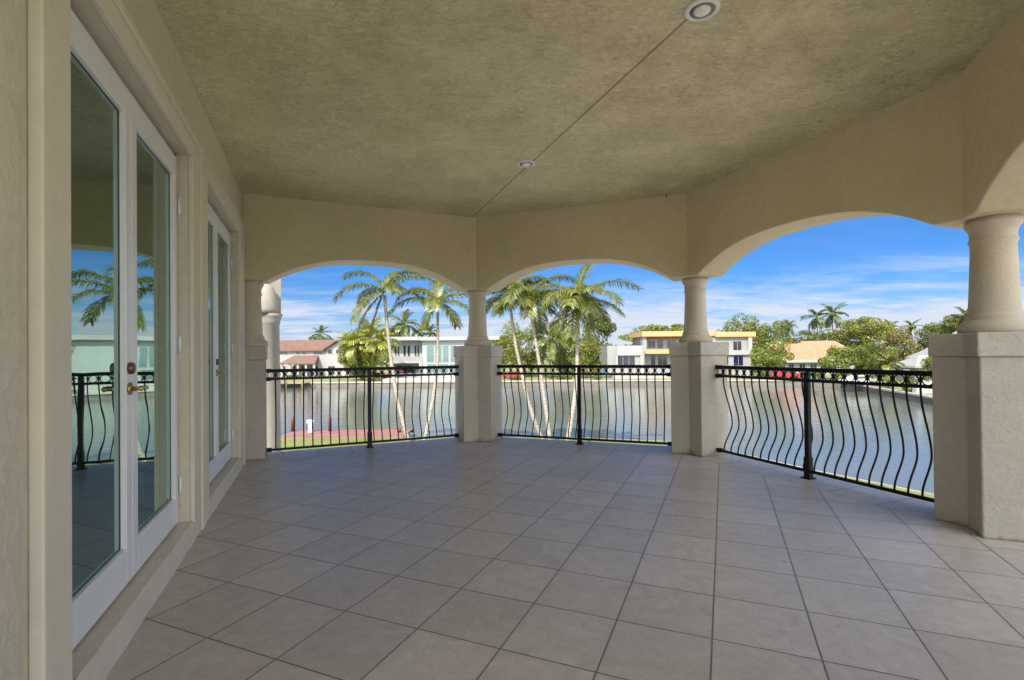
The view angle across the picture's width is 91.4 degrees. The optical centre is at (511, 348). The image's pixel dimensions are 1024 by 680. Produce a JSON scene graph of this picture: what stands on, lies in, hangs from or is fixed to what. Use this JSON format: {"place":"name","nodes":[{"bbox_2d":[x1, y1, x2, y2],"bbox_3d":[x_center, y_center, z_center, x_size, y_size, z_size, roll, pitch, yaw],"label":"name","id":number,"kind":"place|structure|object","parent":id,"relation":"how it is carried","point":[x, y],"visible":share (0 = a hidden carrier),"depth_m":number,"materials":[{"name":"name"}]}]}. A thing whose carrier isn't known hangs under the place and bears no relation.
{"place":"outdoors","nodes":[
{"label":"outdoors","id":0,"kind":"place"},
{"bbox_2d":[280,340,352,376],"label":"tiled house","id":1,"kind":"structure","parent":0,"point":[298,354],"depth_m":107.94,"materials":[{"name":"white paint"}]},
{"bbox_2d":[383,372,454,381],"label":"terrace","id":2,"kind":"structure","parent":0,"point":[440,378],"depth_m":92.67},
{"bbox_2d":[385,336,499,372],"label":"modern house","id":3,"kind":"structure","parent":0,"point":[416,351],"depth_m":104.98,"materials":[{"name":"grey paint"}]},
{"bbox_2d":[403,345,405,355],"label":"window","id":4,"kind":"structure","parent":3,"relation":"in","point":[404,346],"depth_m":107.15,"materials":[{"name":"grey"}]},
{"bbox_2d":[396,365,412,372],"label":"window","id":5,"kind":"structure","parent":3,"relation":"in","point":[409,371],"depth_m":107.13,"materials":[{"name":"grey glass"}]},
{"bbox_2d":[407,345,409,355],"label":"window","id":6,"kind":"structure","parent":3,"relation":"in","point":[408,346],"depth_m":107.15,"materials":[{"name":"grey"}]},
{"bbox_2d":[414,345,416,355],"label":"window","id":7,"kind":"structure","parent":3,"relation":"in","point":[415,346],"depth_m":107.15,"materials":[{"name":"grey"}]},
{"bbox_2d":[426,345,433,361],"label":"window","id":8,"kind":"structure","parent":3,"relation":"in","point":[430,348],"depth_m":104.95,"materials":[{"name":"teal glass"}]},
{"bbox_2d":[427,364,435,372],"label":"window","id":9,"kind":"structure","parent":3,"relation":"in","point":[432,370],"depth_m":104.93,"materials":[{"name":"teal glass"}]},
{"bbox_2d":[435,345,441,361],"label":"window","id":10,"kind":"structure","parent":3,"relation":"in","point":[440,346],"depth_m":104.95,"materials":[{"name":"teal glass"}]},
{"bbox_2d":[439,364,447,372],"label":"window","id":11,"kind":"structure","parent":3,"relation":"in","point":[440,370],"depth_m":104.93,"materials":[{"name":"teal glass"}]},
{"bbox_2d":[443,345,448,361],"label":"window","id":12,"kind":"structure","parent":3,"relation":"in","point":[445,347],"depth_m":104.95,"materials":[{"name":"teal glass"}]},
{"bbox_2d":[450,345,456,361],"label":"window","id":13,"kind":"structure","parent":3,"relation":"in","point":[452,359],"depth_m":104.95,"materials":[{"name":"teal glass"}]},
{"bbox_2d":[280,385,933,493],"bbox_3d":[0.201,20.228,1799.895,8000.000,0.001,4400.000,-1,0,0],"label":"water","id":14,"kind":"structure","parent":0,"point":[920,472],"depth_m":44.60,"materials":[{"name":"grey liquid"}]},
{"bbox_2d":[280,372,309,388],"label":"timber dock","id":15,"kind":"object","parent":14,"relation":"in","point":[301,382],"visible":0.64,"depth_m":88.07,"materials":[{"name":"brown wood"}]},
{"bbox_2d":[281,429,412,437],"bbox_3d":[-11.335,6.551,33.725,8.500,1.500,4.590,-1,0,0],"label":"dock","id":16,"kind":"object","parent":14,"relation":"in","point":[343,433],"visible":0.4,"depth_m":34.04,"materials":[{"name":"red paint"}]},
{"bbox_2d":[291,417,293,431],"bbox_3d":[-15.544,5.356,35.360,0.212,0.999,0.212,-1,0,0],"label":"mooring post","id":17,"kind":"object","parent":16,"relation":"on","point":[292,424],"visible":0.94,"depth_m":35.27,"materials":[{"name":"red paint"}]},
{"bbox_2d":[306,420,313,431],"bbox_3d":[-14.116,5.408,34.959,0.500,0.859,0.240,-1,0,0],"label":"dock pedestal","id":18,"kind":"object","parent":16,"relation":"on","point":[309,425],"visible":0.89,"depth_m":34.87,"materials":[{"name":"white paint"}]},
{"bbox_2d":[281,437,931,493],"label":"seawall","id":19,"kind":"object","parent":14,"relation":"in","point":[753,456],"visible":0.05,"depth_m":21.26,"materials":[{"name":"concrete"}]},
{"bbox_2d":[281,380,932,404],"bbox_3d":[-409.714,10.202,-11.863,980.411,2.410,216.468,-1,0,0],"label":"seawall","id":20,"kind":"object","parent":14,"relation":"in","point":[913,397],"visible":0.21,"depth_m":87.92,"materials":[{"name":"concrete"}]},
{"bbox_2d":[281,353,932,395],"bbox_3d":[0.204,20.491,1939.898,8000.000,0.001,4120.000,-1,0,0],"label":"bank","id":21,"kind":"structure","parent":0,"point":[535,377],"depth_m":96.99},
{"bbox_2d":[311,325,330,339],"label":"palm tree","id":22,"kind":"object","parent":21,"relation":"on","point":[320,330],"visible":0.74,"depth_m":134.53,"materials":[{"name":"green plant"}]},
{"bbox_2d":[308,336,334,339],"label":"background tree","id":23,"kind":"object","parent":21,"relation":"on","point":[316,338],"visible":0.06,"depth_m":128.38,"materials":[{"name":"green plant"}]},
{"bbox_2d":[335,331,370,380],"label":"palm tree","id":24,"kind":"object","parent":21,"relation":"on","point":[349,353],"visible":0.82,"depth_m":92.64,"materials":[{"name":"green plant"}]},
{"bbox_2d":[337,326,383,380],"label":"bushy tree","id":25,"kind":"object","parent":21,"relation":"on","point":[344,362],"visible":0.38,"depth_m":95.47,"materials":[{"name":"green plant"}]},
{"bbox_2d":[346,315,394,371],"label":"palm tree","id":26,"kind":"object","parent":21,"relation":"on","point":[367,325],"visible":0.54,"depth_m":93.45,"materials":[{"name":"green plant"}]},
{"bbox_2d":[365,377,383,380],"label":"shrub","id":27,"kind":"object","parent":21,"relation":"on","point":[375,379],"visible":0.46,"depth_m":92.71,"materials":[{"name":"green plant"}]},
{"bbox_2d":[359,326,401,366],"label":"palm tree","id":28,"kind":"object","parent":21,"relation":"on","point":[380,339],"visible":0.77,"depth_m":93.51,"materials":[{"name":"green plant"}]},
{"bbox_2d":[389,324,409,343],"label":"background tree","id":29,"kind":"object","parent":21,"relation":"on","point":[393,331],"visible":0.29,"depth_m":120.51,"materials":[{"name":"green plant"}]},
{"bbox_2d":[388,309,418,336],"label":"palm tree","id":30,"kind":"object","parent":21,"relation":"on","point":[405,316],"visible":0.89,"depth_m":117.48,"materials":[{"name":"green plant"}]},
{"bbox_2d":[411,323,430,336],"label":"palm tree","id":31,"kind":"object","parent":21,"relation":"on","point":[419,334],"visible":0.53,"depth_m":128.31,"materials":[{"name":"green plant"}]},
{"bbox_2d":[423,324,435,336],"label":"palm tree","id":32,"kind":"object","parent":21,"relation":"on","point":[430,334],"visible":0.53,"depth_m":129.49,"materials":[{"name":"green plant"}]},
{"bbox_2d":[506,375,525,379],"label":"shrub","id":33,"kind":"object","parent":21,"relation":"on","point":[515,377],"visible":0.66,"depth_m":93.13,"materials":[{"name":"green plant"}]},
{"bbox_2d":[491,319,545,372],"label":"shade tree","id":34,"kind":"object","parent":21,"relation":"on","point":[506,342],"visible":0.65,"depth_m":103.04,"materials":[{"name":"green plant"}]},
{"bbox_2d":[521,320,569,372],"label":"palm tree","id":35,"kind":"object","parent":21,"relation":"on","point":[550,343],"visible":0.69,"depth_m":99.28,"materials":[{"name":"green plant"}]},
{"bbox_2d":[546,375,572,378],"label":"shrub","id":36,"kind":"object","parent":21,"relation":"on","point":[562,376],"visible":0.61,"depth_m":93.27,"materials":[{"name":"green plant"}]},
{"bbox_2d":[539,320,586,372],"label":"shade tree","id":37,"kind":"object","parent":21,"relation":"on","point":[565,352],"visible":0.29,"depth_m":106.59,"materials":[{"name":"green plant"}]},
{"bbox_2d":[568,339,602,377],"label":"bushy tree","id":38,"kind":"object","parent":21,"relation":"on","point":[586,350],"visible":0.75,"depth_m":94.98,"materials":[{"name":"green plant"}]},
{"bbox_2d":[589,375,602,379],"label":"shrub","id":39,"kind":"object","parent":21,"relation":"on","point":[596,377],"visible":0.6,"depth_m":90.90,"materials":[{"name":"green plant"}]},
{"bbox_2d":[580,312,616,360],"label":"shade tree","id":40,"kind":"object","parent":21,"relation":"on","point":[605,329],"visible":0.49,"depth_m":111.19,"materials":[{"name":"green plant"}]},
{"bbox_2d":[369,343,919,366],"bbox_3d":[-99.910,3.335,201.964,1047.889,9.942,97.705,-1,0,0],"label":"woods","id":41,"kind":"object","parent":21,"relation":"on","point":[384,361],"visible":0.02,"depth_m":192.50,"materials":[{"name":"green plant"}]},
{"bbox_2d":[618,324,683,345],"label":"rain tree","id":42,"kind":"object","parent":21,"relation":"on","point":[659,327],"visible":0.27,"depth_m":125.46,"materials":[{"name":"green plant"}]},
{"bbox_2d":[717,312,771,342],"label":"shade tree","id":43,"kind":"object","parent":21,"relation":"on","point":[747,327],"visible":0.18,"depth_m":120.44,"materials":[{"name":"green plant"}]},
{"bbox_2d":[755,370,771,376],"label":"shrub","id":44,"kind":"object","parent":21,"relation":"on","point":[763,374],"visible":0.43,"depth_m":87.93,"materials":[{"name":"green plant"}]},
{"bbox_2d":[749,337,794,372],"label":"bushy tree","id":45,"kind":"object","parent":21,"relation":"on","point":[772,355],"visible":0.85,"depth_m":90.98,"materials":[{"name":"green plant"}]},
{"bbox_2d":[751,320,794,353],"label":"shade tree","id":46,"kind":"object","parent":21,"relation":"on","point":[759,339],"visible":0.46,"depth_m":110.90,"materials":[{"name":"green plant"}]},
{"bbox_2d":[774,371,799,377],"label":"parked car","id":47,"kind":"object","parent":21,"relation":"on","point":[788,374],"visible":0.46,"depth_m":88.11,"materials":[{"name":"red paint"}]},
{"bbox_2d":[785,319,798,336],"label":"palm tree","id":48,"kind":"object","parent":21,"relation":"on","point":[792,328],"visible":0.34,"depth_m":138.89,"materials":[{"name":"green plant"}]},
{"bbox_2d":[761,341,855,374],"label":"tiled bungalow","id":49,"kind":"object","parent":21,"relation":"on","point":[808,354],"visible":0.38,"depth_m":101.97,"materials":[{"name":"orange tile"}]},
{"bbox_2d":[811,372,821,378],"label":"shrub","id":50,"kind":"object","parent":21,"relation":"on","point":[818,374],"visible":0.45,"depth_m":81.29,"materials":[{"name":"green plant"}]},
{"bbox_2d":[800,309,832,340],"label":"palm tree","id":51,"kind":"object","parent":21,"relation":"on","point":[819,321],"visible":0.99,"depth_m":117.65,"materials":[{"name":"green plant"}]},
{"bbox_2d":[788,328,848,343],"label":"background tree","id":52,"kind":"object","parent":21,"relation":"on","point":[822,336],"visible":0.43,"depth_m":148.64,"materials":[{"name":"green plant"}]},
{"bbox_2d":[822,302,848,340],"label":"palm tree","id":53,"kind":"object","parent":21,"relation":"on","point":[828,323],"visible":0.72,"depth_m":121.71,"materials":[{"name":"green plant"}]},
{"bbox_2d":[817,345,867,374],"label":"bushy tree","id":54,"kind":"object","parent":21,"relation":"on","point":[842,356],"visible":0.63,"depth_m":82.80,"materials":[{"name":"green plant"}]},
{"bbox_2d":[834,373,850,379],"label":"shrub","id":55,"kind":"object","parent":21,"relation":"on","point":[837,375],"visible":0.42,"depth_m":75.88,"materials":[{"name":"green plant"}]},
{"bbox_2d":[839,375,876,385],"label":"parked car","id":56,"kind":"object","parent":21,"relation":"on","point":[861,378],"visible":0.27,"depth_m":69.16,"materials":[{"name":"white paint"}]},
{"bbox_2d":[828,316,895,350],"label":"shade tree","id":57,"kind":"object","parent":21,"relation":"on","point":[857,329],"visible":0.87,"depth_m":115.88,"materials":[{"name":"green plant"}]},
{"bbox_2d":[851,342,901,378],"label":"bushy tree","id":58,"kind":"object","parent":21,"relation":"on","point":[870,351],"visible":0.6,"depth_m":80.09,"materials":[{"name":"green plant"}]},
{"bbox_2d":[870,352,905,382],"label":"palm tree","id":59,"kind":"object","parent":21,"relation":"on","point":[888,357],"visible":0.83,"depth_m":65.53,"materials":[{"name":"green plant"}]},
{"bbox_2d":[884,375,897,388],"bbox_3d":[48.494,4.227,63.849,1.685,1.989,1.304,0,-1,-38],"label":"shrub","id":60,"kind":"object","parent":21,"relation":"on","point":[887,378],"visible":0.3,"depth_m":63.66,"materials":[{"name":"green plant"}]},
{"bbox_2d":[877,328,922,369],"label":"bushy tree","id":61,"kind":"object","parent":21,"relation":"on","point":[893,337],"visible":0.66,"depth_m":91.25,"materials":[{"name":"green plant"}]},
{"bbox_2d":[901,375,916,391],"bbox_3d":[46.681,4.150,58.923,1.877,2.099,1.468,-1,0,0],"label":"shrub","id":62,"kind":"object","parent":21,"relation":"on","point":[912,381],"visible":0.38,"depth_m":58.58,"materials":[{"name":"green plant"}]},
{"bbox_2d":[901,320,923,348],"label":"palm tree","id":63,"kind":"object","parent":21,"relation":"on","point":[911,327],"visible":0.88,"depth_m":139.81,"materials":[{"name":"green plant"}]},
{"bbox_2d":[912,382,931,392],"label":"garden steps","id":64,"kind":"structure","parent":21,"relation":"on","point":[916,390],"depth_m":57.06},
{"bbox_2d":[920,356,932,381],"bbox_3d":[50.442,2.789,60.151,2.781,4.736,2.030,-1,0,0],"label":"shrub","id":65,"kind":"object","parent":21,"relation":"on","point":[927,362],"visible":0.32,"depth_m":59.95,"materials":[{"name":"green plant"}]},
{"bbox_2d":[915,322,954,348],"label":"background tree","id":66,"kind":"object","parent":21,"relation":"on","point":[923,333],"visible":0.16,"depth_m":120.74,"materials":[{"name":"green plant"}]},
{"bbox_2d":[924,314,963,333],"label":"shade tree","id":67,"kind":"object","parent":21,"relation":"on","point":[938,328],"visible":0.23,"depth_m":111.31,"materials":[{"name":"green plant"}]},
{"bbox_2d":[947,307,966,327],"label":"palm tree","id":68,"kind":"object","parent":21,"relation":"on","point":[962,311],"visible":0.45,"depth_m":108.20,"materials":[{"name":"green plant"}]},
{"bbox_2d":[281,437,933,497],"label":"lawn","id":69,"kind":"structure","parent":0,"point":[298,442],"depth_m":29.22,"materials":[{"name":"green plant"}]},
{"bbox_2d":[0,0,245,679],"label":"house","id":70,"kind":"structure","parent":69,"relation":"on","point":[133,40],"depth_m":1.71,"materials":[{"name":"paint"}]},
{"bbox_2d":[70,7,181,649],"bbox_3d":[-2.033,-0.086,2.645,0.167,2.614,1.928,0,0,-21],"label":"french door","id":71,"kind":"structure","parent":70,"relation":"in","point":[125,344],"depth_m":2.52,"materials":[{"name":"white paint"}]},
{"bbox_2d":[70,8,148,649],"bbox_3d":[-1.847,-0.082,2.248,0.112,2.573,1.016,0,0,-21],"label":"door leaf","id":72,"kind":"structure","parent":71,"relation":"in","point":[103,367],"depth_m":2.31,"materials":[{"name":"white paint"}]},
{"bbox_2d":[131,94,181,575],"bbox_3d":[-2.215,-0.072,3.092,0.068,2.573,0.963,0,0,-20],"label":"door leaf","id":73,"kind":"structure","parent":71,"relation":"in","point":[156,343],"depth_m":3.07,"materials":[{"name":"white paint"}]},
{"bbox_2d":[208,203,232,483],"bbox_3d":[-2.922,-0.059,4.901,0.167,2.614,1.858,0,0,-21],"label":"french door","id":74,"kind":"structure","parent":70,"relation":"in","point":[219,320],"depth_m":5.17,"materials":[{"name":"white paint"}]},
{"bbox_2d":[208,203,224,483],"bbox_3d":[-2.751,-0.055,4.544,0.112,2.573,1.031,0,0,-21],"label":"door leaf","id":75,"kind":"structure","parent":74,"relation":"in","point":[212,226],"depth_m":4.86,"materials":[{"name":"white paint"}]},
{"bbox_2d":[216,215,232,472],"bbox_3d":[-3.107,-0.045,5.356,0.068,2.573,0.878,0,0,-20],"label":"door leaf","id":76,"kind":"structure","parent":74,"relation":"in","point":[224,345],"depth_m":5.45,"materials":[{"name":"white paint"}]},
{"bbox_2d":[105,437,1023,679],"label":"balcony floor","id":77,"kind":"structure","parent":70,"relation":"on","point":[504,558],"depth_m":2.94,"materials":[{"name":"grey tile"}]},
{"bbox_2d":[245,280,267,460],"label":"column","id":78,"kind":"structure","parent":77,"relation":"on","point":[256,350],"depth_m":6.29,"materials":[{"name":"paint"}]},
{"bbox_2d":[266,365,458,451],"bbox_3d":[-2.035,0.827,7.108,2.619,1.139,0.198,0,0,-24],"label":"railing","id":79,"kind":"object","parent":77,"relation":"on","point":[369,441],"visible":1,"depth_m":7.04,"materials":[{"name":"black metal"}]},
{"bbox_2d":[453,290,502,442],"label":"column","id":80,"kind":"structure","parent":77,"relation":"on","point":[478,394],"depth_m":7.44,"materials":[{"name":"paint"}]},
{"bbox_2d":[242,193,476,291],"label":"arched beam","id":81,"kind":"structure","parent":80,"relation":"on","point":[283,237],"depth_m":6.77,"materials":[{"name":"paint"}]},
{"bbox_2d":[476,193,687,291],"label":"arched beam","id":82,"kind":"structure","parent":80,"relation":"on","point":[649,234],"depth_m":6.89,"materials":[{"name":"paint"}]},
{"bbox_2d":[497,365,671,445],"bbox_3d":[0.983,0.797,7.199,2.525,1.139,0.198,-1,0,21],"label":"railing","id":83,"kind":"object","parent":77,"relation":"on","point":[579,438],"visible":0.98,"depth_m":7.13,"materials":[{"name":"black metal"}]},
{"bbox_2d":[669,277,728,456],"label":"column","id":84,"kind":"structure","parent":77,"relation":"on","point":[699,413],"depth_m":6.35,"materials":[{"name":"paint"}]},
{"bbox_2d":[715,365,933,502],"bbox_3d":[3.081,0.760,5.142,0.198,1.139,2.477,0,0,-22],"label":"railing","id":85,"kind":"object","parent":77,"relation":"on","point":[808,468],"visible":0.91,"depth_m":4.99,"materials":[{"name":"black metal"}]},
{"bbox_2d":[928,213,1023,541],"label":"column","id":86,"kind":"structure","parent":77,"relation":"on","point":[978,397],"depth_m":3.56,"materials":[{"name":"paint"}]},
{"bbox_2d":[686,75,970,278],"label":"arched beam","id":87,"kind":"structure","parent":86,"relation":"on","point":[903,157],"depth_m":4.51,"materials":[{"name":"paint"}]},
{"bbox_2d":[961,1,1023,218],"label":"arched beam","id":88,"kind":"structure","parent":86,"relation":"on","point":[992,102],"depth_m":3.29,"materials":[{"name":"paint"}]},
{"bbox_2d":[155,0,1023,217],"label":"ceiling","id":89,"kind":"structure","parent":70,"relation":"attached to","point":[455,107],"depth_m":3.80,"materials":[{"name":"beige paint"}]},
{"bbox_2d":[517,160,535,167],"bbox_3d":[0.151,-1.970,5.344,0.204,0.028,0.204,-1,0,0],"label":"downlight","id":90,"kind":"object","parent":89,"relation":"attached to","point":[526,163],"visible":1,"depth_m":5.32,"materials":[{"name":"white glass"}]},
{"bbox_2d":[684,0,720,21],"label":"downlight","id":91,"kind":"object","parent":89,"relation":"attached to","point":[698,10],"visible":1,"depth_m":2.94,"materials":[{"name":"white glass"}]},
{"bbox_2d":[332,269,436,440],"bbox_3d":[-7.444,0.381,28.933,6.108,10.348,3.670,-1,0,11],"label":"coconut palm","id":92,"kind":"object","parent":69,"relation":"on","point":[388,284],"visible":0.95,"depth_m":29.10,"materials":[{"name":"green plant"}]},
{"bbox_2d":[387,280,468,439],"bbox_3d":[-4.252,0.687,28.213,5.827,9.637,3.283,-1,0,0],"label":"coconut palm","id":93,"kind":"object","parent":69,"relation":"on","point":[436,297],"visible":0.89,"depth_m":28.38,"materials":[{"name":"green plant"}]},
{"bbox_2d":[486,274,550,438],"bbox_3d":[0.128,0.623,28.557,4.000,9.742,4.305,-1,-1,40],"label":"coconut palm","id":94,"kind":"object","parent":69,"relation":"on","point":[496,299],"visible":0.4,"depth_m":28.30,"materials":[{"name":"green plant"}]},
{"bbox_2d":[491,274,577,438],"bbox_3d":[1.389,0.605,28.321,5.229,9.654,3.649,0,0,-24],"label":"coconut palm","id":95,"kind":"object","parent":69,"relation":"on","point":[533,315],"visible":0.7,"depth_m":27.88,"materials":[{"name":"green plant"}]},
{"bbox_2d":[532,264,644,439],"bbox_3d":[3.843,0.261,26.705,4.950,10.294,5.332,-1,-1,41],"label":"coconut palm","id":96,"kind":"object","parent":69,"relation":"on","point":[577,294],"visible":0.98,"depth_m":26.05,"materials":[{"name":"green plant"}]},
{"bbox_2d":[613,372,670,378],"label":"garden wall","id":97,"kind":"structure","parent":0,"point":[626,377],"depth_m":93.56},
{"bbox_2d":[279,216,1023,352],"label":"sky","id":98,"kind":"structure","parent":0,"point":[900,269],"materials":[{"name":"blue"}]},
{"bbox_2d":[599,331,756,375],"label":"orange trimmed house","id":99,"kind":"structure","parent":0,"point":[649,348],"depth_m":100.44,"materials":[{"name":"grey paint"}]},
{"bbox_2d":[618,356,634,364],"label":"window","id":100,"kind":"structure","parent":99,"relation":"in","point":[622,360],"depth_m":98.96,"materials":[{"name":"grey glass"}]},
{"bbox_2d":[648,340,655,347],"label":"window","id":101,"kind":"structure","parent":99,"relation":"in","point":[651,343],"depth_m":102.37,"materials":[{"name":"grey glass"}]},
{"bbox_2d":[651,355,655,364],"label":"window","id":102,"kind":"structure","parent":99,"relation":"in","point":[653,357],"depth_m":102.35,"materials":[{"name":"grey"}]},
{"bbox_2d":[657,339,662,348],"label":"window","id":103,"kind":"structure","parent":99,"relation":"in","point":[659,341],"depth_m":102.37,"materials":[{"name":"grey glass"}]},
{"bbox_2d":[658,355,666,364],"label":"window","id":104,"kind":"structure","parent":99,"relation":"in","point":[662,359],"depth_m":102.35,"materials":[{"name":"grey glass"}]},
{"bbox_2d":[667,339,675,348],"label":"window","id":105,"kind":"structure","parent":99,"relation":"in","point":[668,340],"depth_m":102.37,"materials":[{"name":"grey"}]},
{"bbox_2d":[733,341,741,349],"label":"window","id":106,"kind":"structure","parent":99,"relation":"in","point":[737,345],"depth_m":100.47,"materials":[{"name":"grey glass"}]},
{"bbox_2d":[733,356,743,365],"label":"window","id":107,"kind":"structure","parent":99,"relation":"in","point":[737,360],"depth_m":100.44,"materials":[{"name":"blue glass"}]},
{"bbox_2d":[891,331,956,381],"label":"white roofed house","id":108,"kind":"structure","parent":0,"point":[911,362],"depth_m":75.57,"materials":[{"name":"tile"}]},
{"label":"pool paving","id":109,"kind":"structure","parent":0,"visible":0},
{"bbox_2d":[261,279,282,452],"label":"column","id":110,"kind":"structure","parent":109,"relation":"on","point":[272,315],"depth_m":10.56,"materials":[{"name":"white paint"}]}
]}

